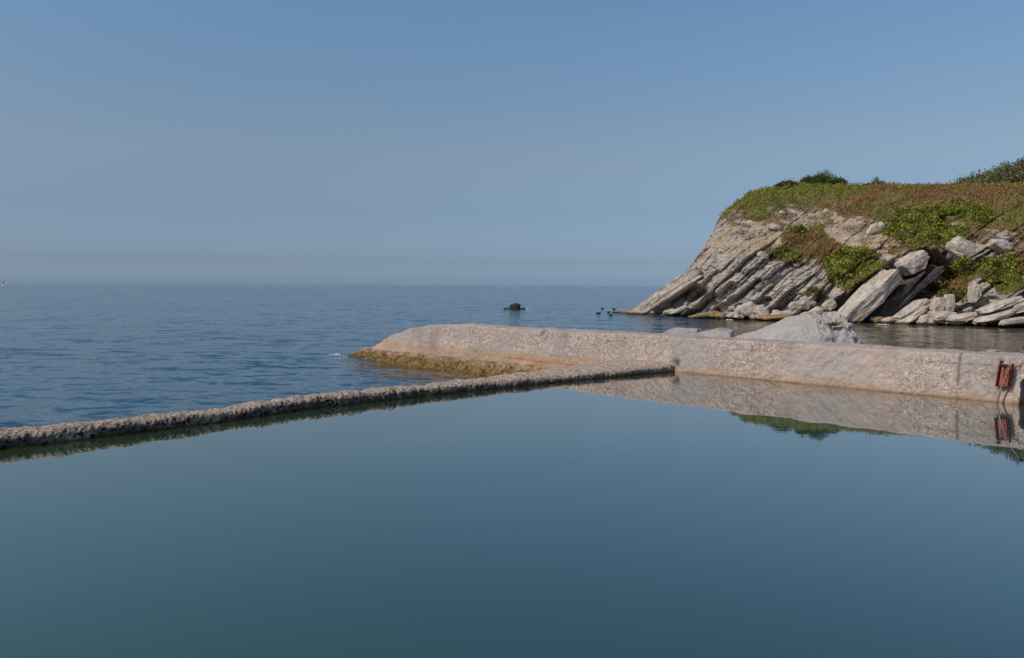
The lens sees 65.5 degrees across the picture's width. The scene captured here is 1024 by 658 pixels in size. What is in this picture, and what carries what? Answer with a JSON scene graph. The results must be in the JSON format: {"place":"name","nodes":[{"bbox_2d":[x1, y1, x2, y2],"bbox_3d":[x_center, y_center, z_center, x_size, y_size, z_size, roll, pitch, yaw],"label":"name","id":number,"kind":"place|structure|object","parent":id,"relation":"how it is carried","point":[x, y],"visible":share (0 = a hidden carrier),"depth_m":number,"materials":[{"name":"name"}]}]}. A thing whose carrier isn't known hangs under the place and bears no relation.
{"place":"outdoors","nodes":[
{"label":"outdoors","id":0,"kind":"place"},
{"bbox_2d":[0,371,1023,657],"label":"pool water","id":1,"kind":"structure","parent":0,"point":[672,515],"depth_m":9.80,"materials":[{"name":"blue liquid"}]},
{"bbox_2d":[0,284,1023,427],"bbox_3d":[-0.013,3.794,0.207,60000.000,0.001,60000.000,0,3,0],"label":"sea","id":2,"kind":"structure","parent":0,"point":[69,353],"depth_m":62.94,"materials":[{"name":"liquid"}]},
{"bbox_2d":[0,358,674,448],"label":"pool wall","id":3,"kind":"structure","parent":2,"relation":"in","point":[18,437],"depth_m":19.23,"materials":[{"name":"concrete"}]},
{"bbox_2d":[509,303,520,308],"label":"sea rock","id":4,"kind":"object","parent":2,"relation":"in","point":[515,306],"visible":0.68,"depth_m":128.41,"materials":[{"name":"grey stone"}]},
{"bbox_2d":[620,309,631,313],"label":"sea rock","id":5,"kind":"object","parent":2,"relation":"in","point":[626,311],"visible":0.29,"depth_m":110.42,"materials":[{"name":"brown stone"}]},
{"bbox_2d":[663,309,674,315],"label":"boulder","id":6,"kind":"object","parent":2,"relation":"on","point":[666,312],"visible":0.77,"depth_m":100.78,"materials":[{"name":"grey stone"}]},
{"bbox_2d":[347,323,1023,403],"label":"pool wall","id":7,"kind":"structure","parent":2,"relation":"in","point":[488,350],"depth_m":26.89,"materials":[{"name":"concrete"}]},
{"bbox_2d":[986,349,999,352],"bbox_3d":[13.263,0.615,21.948,0.427,0.102,0.274,-2,4,-33],"label":"stone","id":8,"kind":"object","parent":7,"relation":"on","point":[991,350],"visible":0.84,"depth_m":21.83,"materials":[{"name":"grey stone"}]},
{"bbox_2d":[995,347,1023,402],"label":"sluice gate","id":9,"kind":"structure","parent":7,"relation":"attached to","point":[1005,375],"depth_m":20.63,"materials":[{"name":"orange metal"}]},
{"bbox_2d":[749,314,756,319],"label":"stone","id":10,"kind":"object","parent":2,"relation":"in","point":[752,316],"visible":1,"depth_m":89.23,"materials":[{"name":"grey stone"}]},
{"bbox_2d":[736,311,864,343],"bbox_3d":[9.416,3.091,32.293,10.854,7.737,8.946,0,3,0],"label":"rubble mound","id":11,"kind":"object","parent":2,"relation":"in","point":[805,327],"visible":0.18,"depth_m":30.12,"materials":[{"name":"grey stone"}]},
{"bbox_2d":[822,318,846,325],"bbox_3d":[12.034,-0.253,29.923,0.885,0.317,0.725,0,3,0],"label":"weed plant","id":12,"kind":"object","parent":11,"relation":"on","point":[834,324],"visible":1,"depth_m":29.88,"materials":[{"name":"green plant"}]},
{"bbox_2d":[873,317,882,322],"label":"boulder","id":13,"kind":"object","parent":2,"relation":"on","point":[876,319],"visible":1,"depth_m":83.25,"materials":[{"name":"brown stone"}]},
{"bbox_2d":[881,317,894,323],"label":"boulder","id":14,"kind":"object","parent":2,"relation":"in","point":[888,320],"visible":0.81,"depth_m":82.38,"materials":[{"name":"grey stone"}]},
{"bbox_2d":[895,306,927,324],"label":"boulder","id":15,"kind":"object","parent":2,"relation":"in","point":[912,317],"visible":0.73,"depth_m":80.43,"materials":[{"name":"grey stone"}]},
{"bbox_2d":[0,0,1023,285],"label":"sky","id":16,"kind":"structure","parent":0,"point":[159,142],"materials":[{"name":"blue"}]},
{"bbox_2d":[663,327,701,334],"bbox_3d":[7.440,0.396,35.074,1.668,0.892,1.772,2,3,23],"label":"flat rock","id":17,"kind":"object","parent":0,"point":[684,331],"visible":0.42,"depth_m":34.72,"materials":[{"name":"grey stone"}]},
{"bbox_2d":[691,327,734,336],"bbox_3d":[8.284,0.420,33.080,1.794,0.930,1.736,2,3,24],"label":"flat rock","id":18,"kind":"object","parent":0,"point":[721,332],"visible":0.38,"depth_m":32.77,"materials":[{"name":"grey stone"}]},
{"bbox_2d":[645,187,1023,327],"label":"cliff","id":19,"kind":"structure","parent":0,"point":[737,270],"depth_m":94.77,"materials":[{"name":"grey stone"}]},
{"bbox_2d":[627,265,705,314],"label":"leaning slab","id":20,"kind":"structure","parent":19,"relation":"on","point":[678,286],"depth_m":103.91,"materials":[{"name":"grey stone"}]},
{"bbox_2d":[670,304,687,315],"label":"boulder","id":21,"kind":"object","parent":19,"relation":"on","point":[679,310],"visible":1,"depth_m":99.48,"materials":[{"name":"grey stone"}]},
{"bbox_2d":[688,311,720,318],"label":"boulder","id":22,"kind":"object","parent":19,"relation":"on","point":[707,315],"visible":0.71,"depth_m":93.50,"materials":[{"name":"brown stone"}]},
{"bbox_2d":[715,313,727,318],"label":"boulder","id":23,"kind":"object","parent":19,"relation":"on","point":[720,315],"visible":0.91,"depth_m":91.67,"materials":[{"name":"brown stone"}]},
{"bbox_2d":[726,312,738,317],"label":"boulder","id":24,"kind":"object","parent":19,"relation":"on","point":[730,314],"visible":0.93,"depth_m":90.33,"materials":[{"name":"grey stone"}]},
{"bbox_2d":[740,301,756,316],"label":"boulder","id":25,"kind":"object","parent":19,"relation":"on","point":[747,309],"visible":0.88,"depth_m":89.41,"materials":[{"name":"grey stone"}]},
{"bbox_2d":[754,305,769,319],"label":"boulder","id":26,"kind":"object","parent":19,"relation":"on","point":[760,310],"visible":0.75,"depth_m":88.94,"materials":[{"name":"grey stone"}]},
{"bbox_2d":[757,251,768,259],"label":"boulder","id":27,"kind":"object","parent":19,"relation":"on","point":[763,254],"visible":0.97,"depth_m":95.40,"materials":[{"name":"grey stone"}]},
{"bbox_2d":[756,314,792,319],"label":"boulder","id":28,"kind":"object","parent":19,"relation":"on","point":[773,317],"visible":0.83,"depth_m":87.78,"materials":[{"name":"brown stone"}]},
{"bbox_2d":[768,223,781,230],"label":"boulder","id":29,"kind":"object","parent":19,"relation":"on","point":[772,226],"visible":1,"depth_m":99.39,"materials":[{"name":"grey stone"}]},
{"bbox_2d":[773,246,797,257],"bbox_3d":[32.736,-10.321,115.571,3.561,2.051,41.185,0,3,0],"label":"creeper","id":30,"kind":"object","parent":19,"relation":"on","point":[783,251],"visible":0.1,"depth_m":96.27,"materials":[{"name":"green plant"}]},
{"bbox_2d":[774,178,797,188],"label":"bush","id":31,"kind":"object","parent":19,"relation":"on","point":[783,183],"visible":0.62,"depth_m":115.48,"materials":[{"name":"green plant"}]},
{"bbox_2d":[780,310,792,313],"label":"boulder","id":32,"kind":"object","parent":19,"relation":"on","point":[786,311],"visible":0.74,"depth_m":88.09,"materials":[{"name":"grey stone"}]},
{"bbox_2d":[788,300,805,309],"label":"boulder","id":33,"kind":"object","parent":19,"relation":"on","point":[792,305],"visible":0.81,"depth_m":88.11,"materials":[{"name":"grey stone"}]},
{"bbox_2d":[789,224,808,236],"bbox_3d":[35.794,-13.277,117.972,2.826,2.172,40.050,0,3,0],"label":"creeper","id":34,"kind":"object","parent":19,"relation":"on","point":[802,228],"visible":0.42,"depth_m":98.87,"materials":[{"name":"green plant"}]},
{"bbox_2d":[799,297,815,306],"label":"boulder","id":35,"kind":"object","parent":19,"relation":"on","point":[811,302],"visible":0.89,"depth_m":87.96,"materials":[{"name":"grey stone"}]},
{"bbox_2d":[792,174,823,184],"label":"bush","id":36,"kind":"object","parent":19,"relation":"on","point":[808,179],"visible":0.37,"depth_m":115.90,"materials":[{"name":"green plant"}]},
{"bbox_2d":[802,286,828,301],"bbox_3d":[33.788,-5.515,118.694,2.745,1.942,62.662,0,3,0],"label":"creeper","id":37,"kind":"object","parent":19,"relation":"on","point":[815,290],"visible":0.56,"depth_m":88.67,"materials":[{"name":"green plant"}]},
{"bbox_2d":[808,306,823,314],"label":"boulder","id":38,"kind":"object","parent":19,"relation":"on","point":[818,310],"visible":0.63,"depth_m":86.97,"materials":[{"name":"grey stone"}]},
{"bbox_2d":[821,300,836,311],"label":"boulder","id":39,"kind":"object","parent":19,"relation":"on","point":[829,305],"visible":0.92,"depth_m":87.00,"materials":[{"name":"grey stone"}]},
{"bbox_2d":[811,170,849,184],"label":"bush","id":40,"kind":"object","parent":19,"relation":"on","point":[825,179],"visible":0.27,"depth_m":116.50,"materials":[{"name":"green plant"}]},
{"bbox_2d":[821,243,880,285],"bbox_3d":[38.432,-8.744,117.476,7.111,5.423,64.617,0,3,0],"label":"creeper","id":41,"kind":"object","parent":19,"relation":"on","point":[849,260],"visible":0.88,"depth_m":90.58,"materials":[{"name":"green plant"}]},
{"bbox_2d":[856,216,863,220],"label":"boulder","id":42,"kind":"object","parent":19,"relation":"on","point":[858,218],"visible":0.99,"depth_m":97.03,"materials":[{"name":"grey stone"}]},
{"bbox_2d":[714,202,1023,296],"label":"dry grass","id":43,"kind":"structure","parent":19,"relation":"on","point":[981,231],"depth_m":95.65,"materials":[{"name":"brown plant"}]},
{"bbox_2d":[837,269,902,322],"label":"leaning slab","id":44,"kind":"structure","parent":19,"relation":"on","point":[867,298],"depth_m":83.61,"materials":[{"name":"grey stone"}]},
{"bbox_2d":[719,179,1023,292],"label":"grass","id":45,"kind":"structure","parent":19,"relation":"on","point":[936,187],"depth_m":96.21,"materials":[{"name":"green plant"}]},
{"bbox_2d":[866,222,885,234],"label":"boulder","id":46,"kind":"object","parent":19,"relation":"on","point":[872,229],"visible":0.9,"depth_m":93.45,"materials":[{"name":"grey stone"}]},
{"bbox_2d":[867,176,885,184],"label":"bush","id":47,"kind":"object","parent":19,"relation":"on","point":[876,180],"visible":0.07,"depth_m":118.61,"materials":[{"name":"green plant"}]},
{"bbox_2d":[862,271,924,322],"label":"shale bed","id":48,"kind":"object","parent":19,"relation":"on","point":[898,294],"visible":0.73,"depth_m":84.85,"materials":[{"name":"grey stone"}]},
{"bbox_2d":[892,250,929,275],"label":"boulder","id":49,"kind":"object","parent":19,"relation":"on","point":[911,263],"visible":0.97,"depth_m":84.94,"materials":[{"name":"grey stone"}]},
{"bbox_2d":[892,298,930,320],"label":"boulder","id":50,"kind":"object","parent":19,"relation":"on","point":[911,308],"visible":0.98,"depth_m":80.88,"materials":[{"name":"grey stone"}]},
{"bbox_2d":[881,265,944,317],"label":"shale bed","id":51,"kind":"object","parent":19,"relation":"on","point":[932,273],"visible":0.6,"depth_m":84.98,"materials":[{"name":"grey stone"}]},
{"bbox_2d":[916,315,938,324],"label":"boulder","id":52,"kind":"object","parent":19,"relation":"on","point":[924,320],"visible":0.69,"depth_m":79.26,"materials":[{"name":"grey stone"}]},
{"bbox_2d":[877,206,979,250],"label":"creeper","id":53,"kind":"object","parent":19,"relation":"on","point":[943,239],"visible":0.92,"depth_m":89.92,"materials":[{"name":"green plant"}]},
{"bbox_2d":[929,297,945,310],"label":"boulder","id":54,"kind":"object","parent":19,"relation":"on","point":[937,304],"visible":0.85,"depth_m":79.27,"materials":[{"name":"grey stone"}]},
{"bbox_2d":[927,310,956,320],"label":"boulder","id":55,"kind":"object","parent":19,"relation":"on","point":[938,315],"visible":0.89,"depth_m":78.68,"materials":[{"name":"grey stone"}]},
{"bbox_2d":[943,294,954,311],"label":"boulder","id":56,"kind":"object","parent":55,"relation":"on","point":[950,302],"visible":0.89,"depth_m":78.90,"materials":[{"name":"grey stone"}]},
{"bbox_2d":[935,287,975,306],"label":"creeper","id":57,"kind":"object","parent":19,"relation":"on","point":[955,292],"visible":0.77,"depth_m":81.34,"materials":[{"name":"green plant"}]},
{"bbox_2d":[923,198,996,221],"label":"creeper","id":58,"kind":"object","parent":19,"relation":"on","point":[969,210],"visible":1,"depth_m":88.50,"materials":[{"name":"green plant"}]},
{"bbox_2d":[945,236,975,258],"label":"boulder","id":59,"kind":"object","parent":19,"relation":"on","point":[956,247],"visible":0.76,"depth_m":83.29,"materials":[{"name":"grey stone"}]},
{"bbox_2d":[945,312,982,320],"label":"boulder","id":60,"kind":"object","parent":19,"relation":"on","point":[967,316],"visible":0.93,"depth_m":77.20,"materials":[{"name":"grey stone"}]},
{"bbox_2d":[952,174,978,185],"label":"bush","id":61,"kind":"object","parent":19,"relation":"on","point":[964,181],"visible":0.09,"depth_m":104.96,"materials":[{"name":"green plant"}]},
{"bbox_2d":[967,281,981,302],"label":"boulder","id":62,"kind":"object","parent":19,"relation":"on","point":[974,293],"visible":1,"depth_m":78.42,"materials":[{"name":"grey stone"}]},
{"bbox_2d":[937,252,1023,283],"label":"creeper","id":63,"kind":"object","parent":19,"relation":"on","point":[998,274],"visible":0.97,"depth_m":80.58,"materials":[{"name":"green plant"}]},
{"bbox_2d":[973,170,989,179],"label":"bush","id":64,"kind":"object","parent":19,"relation":"on","point":[982,174],"visible":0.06,"depth_m":107.65,"materials":[{"name":"green plant"}]},
{"bbox_2d":[973,175,1003,183],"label":"bush","id":65,"kind":"object","parent":19,"relation":"on","point":[989,179],"visible":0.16,"depth_m":102.65,"materials":[{"name":"green plant"}]},
{"bbox_2d":[973,306,1015,323],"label":"boulder","id":66,"kind":"object","parent":19,"relation":"on","point":[998,315],"visible":0.8,"depth_m":75.12,"materials":[{"name":"grey stone"}]},
{"bbox_2d":[988,162,1008,172],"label":"bush","id":67,"kind":"object","parent":19,"relation":"on","point":[999,167],"visible":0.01,"depth_m":107.01,"materials":[{"name":"green plant"}]},
{"bbox_2d":[985,239,1012,252],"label":"boulder","id":68,"kind":"object","parent":19,"relation":"on","point":[1000,245],"visible":0.98,"depth_m":81.39,"materials":[{"name":"grey stone"}]},
{"bbox_2d":[975,296,1023,313],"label":"boulder","id":69,"kind":"object","parent":19,"relation":"on","point":[1000,304],"visible":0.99,"depth_m":75.40,"materials":[{"name":"grey stone"}]},
{"bbox_2d":[984,165,1022,182],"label":"bush","id":70,"kind":"object","parent":19,"relation":"on","point":[1003,177],"visible":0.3,"depth_m":103.46,"materials":[{"name":"green plant"}]},
{"bbox_2d":[998,316,1023,324],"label":"boulder","id":71,"kind":"object","parent":19,"relation":"on","point":[1013,320],"visible":1,"depth_m":73.80,"materials":[{"name":"grey stone"}]},
{"bbox_2d":[1006,162,1016,172],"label":"bush","id":72,"kind":"object","parent":19,"relation":"on","point":[1008,168],"visible":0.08,"depth_m":104.56,"materials":[{"name":"green plant"}]},
{"bbox_2d":[1001,168,1023,181],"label":"bush","id":73,"kind":"object","parent":19,"relation":"on","point":[1020,177],"visible":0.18,"depth_m":103.00,"materials":[{"name":"green plant"}]},
{"bbox_2d":[1004,156,1023,174],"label":"bush","id":74,"kind":"object","parent":19,"relation":"on","point":[1016,165],"visible":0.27,"depth_m":104.34,"materials":[{"name":"green plant"}]},
{"bbox_2d":[1008,158,1023,177],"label":"bush","id":75,"kind":"object","parent":19,"relation":"on","point":[1021,166],"visible":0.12,"depth_m":104.27,"materials":[{"name":"green plant"}]},
{"bbox_2d":[1011,301,1023,312],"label":"boulder","id":76,"kind":"object","parent":19,"relation":"on","point":[1018,308],"visible":0.97,"depth_m":74.32,"materials":[{"name":"grey stone"}]}
]}

